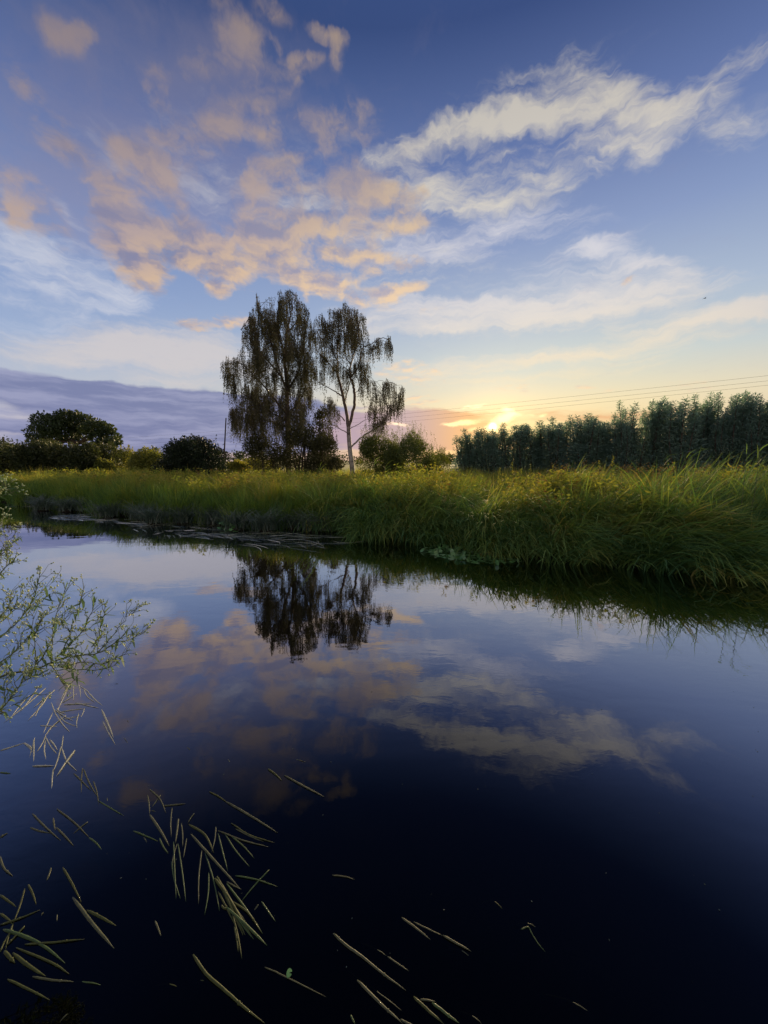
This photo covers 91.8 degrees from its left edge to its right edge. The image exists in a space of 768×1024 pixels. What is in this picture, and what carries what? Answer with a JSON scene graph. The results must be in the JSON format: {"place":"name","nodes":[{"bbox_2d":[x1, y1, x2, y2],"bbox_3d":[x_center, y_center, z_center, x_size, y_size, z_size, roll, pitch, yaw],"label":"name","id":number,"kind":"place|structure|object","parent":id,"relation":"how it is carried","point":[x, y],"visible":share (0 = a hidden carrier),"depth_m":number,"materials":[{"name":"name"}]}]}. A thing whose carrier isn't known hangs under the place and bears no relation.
{"place":"outdoors","nodes":[
{"label":"outdoors","id":0,"kind":"place"},
{"bbox_2d":[0,502,767,1023],"bbox_3d":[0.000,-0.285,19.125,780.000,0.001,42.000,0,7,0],"label":"water","id":1,"kind":"structure","parent":0,"point":[592,828],"depth_m":2.56,"materials":[{"name":"liquid"}]},
{"bbox_2d":[3,950,14,962],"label":"cut reed","id":2,"kind":"object","parent":1,"relation":"on","point":[8,955],"visible":1,"depth_m":1.67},
{"bbox_2d":[0,910,38,924],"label":"cut reed","id":3,"kind":"object","parent":1,"relation":"on","point":[7,922],"visible":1,"depth_m":1.80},
{"bbox_2d":[7,979,48,999],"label":"cut reed","id":4,"kind":"object","parent":1,"relation":"on","point":[23,987],"visible":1,"depth_m":1.57,"materials":[{"name":"plant"}]},
{"bbox_2d":[12,952,44,975],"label":"cut reed","id":5,"kind":"object","parent":1,"relation":"on","point":[20,959],"visible":1,"depth_m":1.65,"materials":[{"name":"plant"}]},
{"bbox_2d":[3,929,64,962],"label":"cut reed","id":6,"kind":"object","parent":1,"relation":"on","point":[31,939],"visible":1,"depth_m":1.73,"materials":[{"name":"plant"}]},
{"bbox_2d":[16,947,68,973],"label":"cut reed","id":7,"kind":"object","parent":1,"relation":"on","point":[43,959],"visible":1,"depth_m":1.66,"materials":[{"name":"plant"}]},
{"bbox_2d":[32,976,73,981],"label":"cut reed","id":8,"kind":"object","parent":1,"relation":"on","point":[47,979],"visible":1,"depth_m":1.59,"materials":[{"name":"plant"}]},
{"bbox_2d":[25,939,82,944],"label":"cut reed","id":9,"kind":"object","parent":1,"relation":"on","point":[52,942],"visible":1,"depth_m":1.72,"materials":[{"name":"plant"}]},
{"bbox_2d":[63,867,80,900],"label":"cut reed","id":10,"kind":"object","parent":1,"relation":"on","point":[70,880],"visible":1,"depth_m":1.97,"materials":[{"name":"plant"}]},
{"bbox_2d":[72,897,113,947],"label":"cut reed","id":11,"kind":"object","parent":1,"relation":"on","point":[89,919],"visible":1,"depth_m":1.80,"materials":[{"name":"plant"}]},
{"bbox_2d":[86,910,115,925],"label":"cut reed","id":12,"kind":"object","parent":1,"relation":"on","point":[98,916],"visible":1,"depth_m":1.82,"materials":[{"name":"plant"}]},
{"bbox_2d":[149,814,168,844],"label":"cut reed","id":13,"kind":"object","parent":1,"relation":"on","point":[157,826],"visible":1,"depth_m":2.26,"materials":[{"name":"plant"}]},
{"bbox_2d":[178,845,185,899],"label":"cut reed","id":14,"kind":"object","parent":1,"relation":"on","point":[181,870],"visible":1,"depth_m":2.03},
{"bbox_2d":[9,504,367,552],"bbox_3d":[-10.689,0.278,14.765,22.643,0.020,3.020,4,8,28],"label":"floating weed","id":15,"kind":"object","parent":1,"relation":"on","point":[211,535],"visible":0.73,"depth_m":11.54,"materials":[{"name":"plant"}]},
{"bbox_2d":[188,824,213,851],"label":"cut reed","id":16,"kind":"object","parent":1,"relation":"on","point":[201,831],"visible":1,"depth_m":2.23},
{"bbox_2d":[205,853,219,910],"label":"cut reed","id":17,"kind":"object","parent":1,"relation":"on","point":[212,878],"visible":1,"depth_m":1.99,"materials":[{"name":"plant"}]},
{"bbox_2d":[191,834,238,886],"bbox_3d":[-0.950,1.944,2.079,0.502,0.013,0.014,5,9,35],"label":"cut reed","id":18,"kind":"object","parent":1,"relation":"on","point":[211,857],"visible":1,"depth_m":2.08,"materials":[{"name":"plant"}]},
{"bbox_2d":[193,954,263,1022],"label":"cut reed","id":19,"kind":"object","parent":1,"relation":"on","point":[217,983],"visible":1,"depth_m":1.57,"materials":[{"name":"plant"}]},
{"bbox_2d":[217,876,242,934],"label":"cut reed","id":20,"kind":"object","parent":1,"relation":"on","point":[227,900],"visible":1,"depth_m":1.86,"materials":[{"name":"plant"}]},
{"bbox_2d":[217,520,245,531],"bbox_3d":[-5.322,0.352,12.890,0.900,0.438,2.177,-4,9,-31],"label":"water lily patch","id":21,"kind":"object","parent":1,"relation":"on","point":[233,526],"visible":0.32,"depth_m":12.21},
{"bbox_2d":[221,884,251,935],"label":"cut reed","id":22,"kind":"object","parent":1,"relation":"on","point":[235,910],"visible":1,"depth_m":1.85,"materials":[{"name":"plant"}]},
{"bbox_2d":[232,914,241,957],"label":"cut reed","id":23,"kind":"object","parent":1,"relation":"on","point":[237,933],"visible":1,"depth_m":1.75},
{"bbox_2d":[219,831,267,846],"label":"cut reed","id":24,"kind":"object","parent":1,"relation":"on","point":[241,839],"visible":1,"depth_m":2.19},
{"bbox_2d":[227,884,262,933],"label":"cut reed","id":25,"kind":"object","parent":1,"relation":"on","point":[237,897],"visible":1,"depth_m":1.89,"materials":[{"name":"plant"}]},
{"bbox_2d":[226,907,265,944],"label":"cut reed","id":26,"kind":"object","parent":1,"relation":"on","point":[242,921],"visible":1,"depth_m":1.79,"materials":[{"name":"plant"}]},
{"bbox_2d":[233,901,259,929],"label":"cut reed","id":27,"kind":"object","parent":1,"relation":"on","point":[245,910],"visible":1,"depth_m":1.83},
{"bbox_2d":[225,801,277,832],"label":"cut reed","id":28,"kind":"object","parent":1,"relation":"on","point":[243,811],"visible":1,"depth_m":2.34,"materials":[{"name":"plant"}]},
{"bbox_2d":[265,967,325,996],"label":"cut reed","id":29,"kind":"object","parent":1,"relation":"on","point":[291,979],"visible":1,"depth_m":1.60,"materials":[{"name":"plant"}]},
{"bbox_2d":[284,775,323,796],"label":"cut reed","id":30,"kind":"object","parent":1,"relation":"on","point":[301,784],"visible":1,"depth_m":2.56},
{"bbox_2d":[333,933,404,989],"bbox_3d":[-0.075,1.999,1.656,0.383,0.012,0.014,4,9,30],"label":"cut reed","id":31,"kind":"object","parent":1,"relation":"on","point":[360,955],"visible":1,"depth_m":1.66,"materials":[{"name":"plant"}]},
{"bbox_2d":[357,980,402,1023],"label":"cut reed","id":32,"kind":"object","parent":1,"relation":"on","point":[371,994],"visible":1,"depth_m":1.54,"materials":[{"name":"plant"}]},
{"bbox_2d":[414,996,443,1023],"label":"cut reed","id":33,"kind":"object","parent":1,"relation":"on","point":[426,1008],"visible":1,"depth_m":1.51,"materials":[{"name":"plant"}]},
{"bbox_2d":[432,1002,458,1022],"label":"cut reed","id":34,"kind":"object","parent":1,"relation":"on","point":[448,1015],"visible":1,"depth_m":1.50,"materials":[{"name":"plant"}]},
{"bbox_2d":[420,543,519,564],"bbox_3d":[1.956,1.006,8.852,2.561,0.171,1.124,7,10,44],"label":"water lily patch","id":35,"kind":"object","parent":1,"relation":"on","point":[452,552],"visible":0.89,"depth_m":8.80,"materials":[{"name":"plant"}]},
{"bbox_2d":[0,0,767,460],"label":"sky","id":36,"kind":"structure","parent":0,"point":[537,200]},
{"bbox_2d":[1,449,767,590],"bbox_3d":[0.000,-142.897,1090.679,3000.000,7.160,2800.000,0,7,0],"label":"ground","id":37,"kind":"structure","parent":0,"point":[346,467],"depth_m":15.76,"materials":[{"name":"plant"}]},
{"bbox_2d":[0,437,19,475],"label":"hedge bush","id":38,"kind":"object","parent":37,"relation":"on","point":[5,463],"visible":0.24,"depth_m":35.25,"materials":[{"name":"green plant"}]},
{"bbox_2d":[0,473,27,585],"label":"aster plant","id":39,"kind":"object","parent":37,"relation":"on","point":[6,543],"visible":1,"depth_m":2.25,"materials":[{"name":"green plant"}]},
{"bbox_2d":[0,562,63,722],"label":"aster plant","id":40,"kind":"object","parent":37,"relation":"on","point":[22,624],"visible":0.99,"depth_m":1.76,"materials":[{"name":"green plant"}]},
{"bbox_2d":[0,439,64,474],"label":"hedge bush","id":41,"kind":"object","parent":37,"relation":"on","point":[29,455],"visible":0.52,"depth_m":34.26,"materials":[{"name":"green plant"}]},
{"bbox_2d":[23,493,58,510],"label":"sedge tussock","id":42,"kind":"object","parent":37,"relation":"on","point":[38,506],"visible":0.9,"depth_m":17.27,"materials":[{"name":"green plant"}]},
{"bbox_2d":[43,495,81,511],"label":"sedge tussock","id":43,"kind":"object","parent":37,"relation":"on","point":[63,508],"visible":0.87,"depth_m":16.88,"materials":[{"name":"green plant"}]},
{"bbox_2d":[21,408,123,447],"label":"oak tree","id":44,"kind":"object","parent":37,"relation":"on","point":[77,425],"visible":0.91,"depth_m":66.97,"materials":[{"name":"green plant"}]},
{"bbox_2d":[0,574,155,696],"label":"aster plant","id":45,"kind":"object","parent":37,"relation":"on","point":[67,664],"visible":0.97,"depth_m":1.81,"materials":[{"name":"green plant"}]},
{"bbox_2d":[42,436,122,473],"bbox_3d":[-27.875,-4.692,34.299,5.876,4.433,4.366,0,7,0],"label":"hedge bush","id":46,"kind":"object","parent":37,"relation":"on","point":[83,456],"visible":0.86,"depth_m":33.32,"materials":[{"name":"green plant"}]},
{"bbox_2d":[93,456,116,475],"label":"shrub","id":47,"kind":"object","parent":37,"relation":"on","point":[105,464],"visible":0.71,"depth_m":33.46,"materials":[{"name":"green plant"}]},
{"bbox_2d":[87,498,127,517],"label":"sedge tussock","id":48,"kind":"object","parent":37,"relation":"on","point":[104,512],"visible":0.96,"depth_m":14.99,"materials":[{"name":"green plant"}]},
{"bbox_2d":[110,444,133,471],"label":"shrub","id":49,"kind":"object","parent":37,"relation":"on","point":[124,458],"visible":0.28,"depth_m":39.62,"materials":[{"name":"green plant"}]},
{"bbox_2d":[116,497,157,520],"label":"sedge tussock","id":50,"kind":"object","parent":37,"relation":"on","point":[137,516],"visible":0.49,"depth_m":14.40,"materials":[{"name":"green plant"}]},
{"bbox_2d":[126,446,165,473],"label":"shrub","id":51,"kind":"object","parent":37,"relation":"on","point":[145,457],"visible":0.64,"depth_m":35.17,"materials":[{"name":"green plant"}]},
{"bbox_2d":[123,502,177,524],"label":"sedge tussock","id":52,"kind":"object","parent":37,"relation":"on","point":[151,518],"visible":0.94,"depth_m":13.44,"materials":[{"name":"green plant"}]},
{"bbox_2d":[148,503,206,523],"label":"sedge tussock","id":53,"kind":"object","parent":37,"relation":"on","point":[184,516],"visible":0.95,"depth_m":13.55,"materials":[{"name":"green plant"}]},
{"bbox_2d":[149,433,234,477],"bbox_3d":[-15.790,-4.313,30.623,6.747,4.387,6.731,0,7,0],"label":"ivy bush","id":54,"kind":"object","parent":37,"relation":"on","point":[190,452],"visible":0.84,"depth_m":29.16,"materials":[{"name":"green plant"}]},
{"bbox_2d":[206,506,264,530],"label":"sedge tussock","id":55,"kind":"object","parent":37,"relation":"on","point":[238,520],"visible":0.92,"depth_m":12.21,"materials":[{"name":"green plant"}]},
{"bbox_2d":[229,450,246,459],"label":"tree","id":56,"kind":"object","parent":37,"relation":"on","point":[237,455],"visible":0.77,"depth_m":167.08,"materials":[{"name":"green plant"}]},
{"bbox_2d":[225,459,253,473],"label":"shrub","id":57,"kind":"object","parent":37,"relation":"on","point":[235,463],"visible":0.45,"depth_m":35.09,"materials":[{"name":"green plant"}]},
{"bbox_2d":[241,456,274,473],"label":"shrub","id":58,"kind":"object","parent":37,"relation":"on","point":[247,460],"visible":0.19,"depth_m":39.06,"materials":[{"name":"green plant"}]},
{"bbox_2d":[240,428,288,475],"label":"hawthorn shrub","id":59,"kind":"object","parent":37,"relation":"on","point":[258,448],"visible":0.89,"depth_m":32.66,"materials":[{"name":"green plant"}]},
{"bbox_2d":[242,506,293,532],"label":"sedge tussock","id":60,"kind":"object","parent":37,"relation":"on","point":[263,525],"visible":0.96,"depth_m":11.98,"materials":[{"name":"green plant"}]},
{"bbox_2d":[220,289,316,470],"bbox_3d":[-10.302,-11.467,32.571,10.319,17.226,9.752,0,7,0],"label":"birch tree","id":61,"kind":"object","parent":37,"relation":"on","point":[259,414],"visible":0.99,"depth_m":31.89,"materials":[{"name":"green plant"}]},
{"bbox_2d":[266,506,314,529],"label":"sedge tussock","id":62,"kind":"object","parent":37,"relation":"on","point":[288,524],"visible":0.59,"depth_m":12.35,"materials":[{"name":"green plant"}]},
{"bbox_2d":[277,414,323,474],"bbox_3d":[-7.565,-5.650,32.804,4.279,6.118,3.241,3,8,20],"label":"hawthorn shrub","id":63,"kind":"object","parent":37,"relation":"on","point":[298,443],"visible":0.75,"depth_m":32.18,"materials":[{"name":"green plant"}]},
{"bbox_2d":[308,396,333,472],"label":"tree","id":64,"kind":"object","parent":37,"relation":"on","point":[320,422],"visible":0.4,"depth_m":33.57,"materials":[{"name":"green plant"}]},
{"bbox_2d":[303,427,345,474],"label":"hawthorn shrub","id":65,"kind":"object","parent":37,"relation":"on","point":[333,462],"visible":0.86,"depth_m":31.71,"materials":[{"name":"green plant"}]},
{"bbox_2d":[316,507,348,530],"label":"sedge tussock","id":66,"kind":"object","parent":37,"relation":"on","point":[334,519],"visible":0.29,"depth_m":12.13,"materials":[{"name":"green plant"}]},
{"bbox_2d":[310,301,405,472],"bbox_3d":[-2.110,-10.528,32.368,8.308,15.351,8.262,-2,8,-15],"label":"birch tree","id":67,"kind":"object","parent":37,"relation":"on","point":[352,326],"visible":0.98,"depth_m":31.34,"materials":[{"name":"green plant"}]},
{"bbox_2d":[354,419,408,477],"bbox_3d":[-0.168,-4.972,30.449,4.657,5.180,3.922,0,7,0],"label":"willow bush","id":68,"kind":"object","parent":37,"relation":"on","point":[369,450],"visible":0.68,"depth_m":30.27,"materials":[{"name":"green plant"}]},
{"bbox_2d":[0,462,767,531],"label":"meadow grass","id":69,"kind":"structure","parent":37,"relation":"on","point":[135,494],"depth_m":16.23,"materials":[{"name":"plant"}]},
{"bbox_2d":[382,420,444,478],"bbox_3d":[2.300,-4.675,28.797,5.008,5.142,5.313,0,7,0],"label":"willow bush","id":70,"kind":"object","parent":37,"relation":"on","point":[411,447],"visible":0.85,"depth_m":28.73,"materials":[{"name":"green plant"}]},
{"bbox_2d":[120,454,723,463],"bbox_3d":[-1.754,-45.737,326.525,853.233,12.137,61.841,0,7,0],"label":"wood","id":71,"kind":"object","parent":37,"relation":"on","point":[347,458],"visible":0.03,"depth_m":322.70,"materials":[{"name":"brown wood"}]},
{"bbox_2d":[431,447,451,474],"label":"willow bush","id":72,"kind":"object","parent":37,"relation":"on","point":[440,453],"visible":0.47,"depth_m":43.47,"materials":[{"name":"green plant"}]},
{"bbox_2d":[450,432,485,472],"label":"willow tree","id":73,"kind":"object","parent":37,"relation":"on","point":[460,443],"visible":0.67,"depth_m":40.20,"materials":[{"name":"green plant"}]},
{"bbox_2d":[458,427,499,471],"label":"willow tree","id":74,"kind":"object","parent":37,"relation":"on","point":[471,444],"visible":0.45,"depth_m":39.57,"materials":[{"name":"green plant"}]},
{"bbox_2d":[470,428,510,474],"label":"willow tree","id":75,"kind":"object","parent":37,"relation":"on","point":[492,453],"visible":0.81,"depth_m":38.93,"materials":[{"name":"green plant"}]},
{"bbox_2d":[485,424,516,475],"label":"willow tree","id":76,"kind":"object","parent":37,"relation":"on","point":[509,431],"visible":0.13,"depth_m":40.08,"materials":[{"name":"green plant"}]},
{"bbox_2d":[492,422,530,474],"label":"willow tree","id":77,"kind":"object","parent":37,"relation":"on","point":[505,447],"visible":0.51,"depth_m":38.81,"materials":[{"name":"green plant"}]},
{"bbox_2d":[505,423,547,472],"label":"willow tree","id":78,"kind":"object","parent":37,"relation":"on","point":[517,441],"visible":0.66,"depth_m":37.97,"materials":[{"name":"green plant"}]},
{"bbox_2d":[516,425,548,474],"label":"willow tree","id":79,"kind":"object","parent":37,"relation":"on","point":[527,441],"visible":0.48,"depth_m":37.89,"materials":[{"name":"green plant"}]},
{"bbox_2d":[523,420,566,472],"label":"willow tree","id":80,"kind":"object","parent":37,"relation":"on","point":[542,430],"visible":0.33,"depth_m":37.54,"materials":[{"name":"green plant"}]},
{"bbox_2d":[535,422,574,475],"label":"willow tree","id":81,"kind":"object","parent":37,"relation":"on","point":[557,432],"visible":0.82,"depth_m":36.42,"materials":[{"name":"green plant"}]},
{"bbox_2d":[547,414,583,473],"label":"tree","id":82,"kind":"object","parent":37,"relation":"on","point":[552,422],"visible":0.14,"depth_m":37.62,"materials":[{"name":"green plant"}]},
{"bbox_2d":[549,415,610,474],"bbox_3d":[18.721,-5.986,34.964,6.207,6.353,6.167,5,9,35],"label":"willow tree","id":83,"kind":"object","parent":37,"relation":"on","point":[576,448],"visible":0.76,"depth_m":34.38,"materials":[{"name":"green plant"}]},
{"bbox_2d":[565,413,618,471],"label":"willow tree","id":84,"kind":"object","parent":37,"relation":"on","point":[601,434],"visible":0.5,"depth_m":34.03,"materials":[{"name":"green plant"}]},
{"bbox_2d":[583,417,619,470],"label":"willow tree","id":85,"kind":"object","parent":37,"relation":"on","point":[609,429],"visible":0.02,"depth_m":34.88,"materials":[{"name":"green plant"}]},
{"bbox_2d":[592,419,638,473],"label":"willow tree","id":86,"kind":"object","parent":37,"relation":"on","point":[614,449],"visible":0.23,"depth_m":33.69,"materials":[{"name":"green plant"}]},
{"bbox_2d":[599,400,647,476],"bbox_3d":[21.363,-6.171,32.831,4.177,7.260,4.204,-5,9,-34],"label":"willow tree","id":87,"kind":"object","parent":37,"relation":"on","point":[623,431],"visible":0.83,"depth_m":32.35,"materials":[{"name":"green plant"}]},
{"bbox_2d":[612,413,661,475],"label":"willow tree","id":88,"kind":"object","parent":37,"relation":"on","point":[639,432],"visible":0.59,"depth_m":31.79,"materials":[{"name":"green plant"}]},
{"bbox_2d":[628,399,677,475],"bbox_3d":[23.369,-6.083,32.379,4.417,7.627,4.412,0,7,-3],"label":"willow tree","id":89,"kind":"object","parent":37,"relation":"on","point":[652,411],"visible":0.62,"depth_m":31.52,"materials":[{"name":"green plant"}]},
{"bbox_2d":[637,399,689,478],"bbox_3d":[24.207,-6.010,32.400,5.092,7.101,5.305,0,7,-2],"label":"willow tree","id":90,"kind":"object","parent":37,"relation":"on","point":[665,411],"visible":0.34,"depth_m":31.25,"materials":[{"name":"green plant"}]},
{"bbox_2d":[660,395,690,466],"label":"willow tree","id":91,"kind":"object","parent":37,"relation":"on","point":[679,403],"visible":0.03,"depth_m":31.81,"materials":[{"name":"green plant"}]},
{"bbox_2d":[653,399,713,477],"bbox_3d":[24.610,-5.583,30.468,4.743,6.886,4.382,6,9,36],"label":"willow tree","id":92,"kind":"object","parent":37,"relation":"on","point":[690,437],"visible":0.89,"depth_m":30.17,"materials":[{"name":"green plant"}]},
{"bbox_2d":[683,448,702,495],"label":"reed stalk","id":93,"kind":"object","parent":37,"relation":"on","point":[689,473],"visible":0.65,"depth_m":8.91,"materials":[{"name":"green plant"}]},
{"bbox_2d":[681,401,714,474],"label":"willow tree","id":94,"kind":"object","parent":37,"relation":"on","point":[700,410],"visible":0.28,"depth_m":30.42,"materials":[{"name":"green plant"}]},
{"bbox_2d":[685,391,723,475],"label":"willow tree","id":95,"kind":"object","parent":37,"relation":"on","point":[712,402],"visible":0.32,"depth_m":30.30,"materials":[{"name":"green plant"}]},
{"bbox_2d":[699,392,740,472],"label":"willow tree","id":96,"kind":"object","parent":37,"relation":"on","point":[720,406],"visible":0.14,"depth_m":30.11,"materials":[{"name":"green plant"}]},
{"bbox_2d":[701,407,746,471],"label":"willow tree","id":97,"kind":"object","parent":37,"relation":"on","point":[720,427],"visible":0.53,"depth_m":29.00,"materials":[{"name":"green plant"}]},
{"bbox_2d":[709,390,761,473],"bbox_3d":[27.602,-5.685,29.040,3.901,7.653,3.897,5,9,32],"label":"willow tree","id":98,"kind":"object","parent":37,"relation":"on","point":[736,406],"visible":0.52,"depth_m":28.40,"materials":[{"name":"green plant"}]},
{"bbox_2d":[714,392,767,476],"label":"willow tree","id":99,"kind":"object","parent":37,"relation":"on","point":[756,394],"visible":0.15,"depth_m":28.16,"materials":[{"name":"green plant"}]},
{"bbox_2d":[729,392,767,474],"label":"willow tree","id":100,"kind":"object","parent":37,"relation":"on","point":[755,429],"visible":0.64,"depth_m":27.47,"materials":[{"name":"green plant"}]},
{"bbox_2d":[733,400,767,474],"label":"willow tree","id":101,"kind":"object","parent":37,"relation":"on","point":[766,404],"visible":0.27,"depth_m":27.48,"materials":[{"name":"green plant"}]},
{"bbox_2d":[740,443,767,509],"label":"reed stalk","id":102,"kind":"object","parent":37,"relation":"on","point":[749,471],"visible":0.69,"depth_m":8.31,"materials":[{"name":"green plant"}]},
{"bbox_2d":[746,417,767,472],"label":"willow tree","id":103,"kind":"object","parent":37,"relation":"on","point":[763,456],"visible":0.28,"depth_m":27.14,"materials":[{"name":"green plant"}]},
{"bbox_2d":[749,444,767,513],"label":"reed stalk","id":104,"kind":"object","parent":37,"relation":"on","point":[756,477],"visible":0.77,"depth_m":8.16,"materials":[{"name":"green plant"}]},
{"bbox_2d":[130,376,760,437],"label":"overhead wire","id":105,"kind":"object","parent":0,"point":[524,401],"visible":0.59,"depth_m":42.66,"materials":[{"name":"metal"}]},
{"bbox_2d":[127,385,765,444],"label":"overhead wire","id":106,"kind":"object","parent":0,"point":[549,407],"visible":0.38,"depth_m":40.99,"materials":[{"name":"metal"}]},
{"bbox_2d":[134,381,761,440],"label":"overhead wire","id":107,"kind":"object","parent":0,"point":[528,405],"visible":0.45,"depth_m":42.16,"materials":[{"name":"metal"}]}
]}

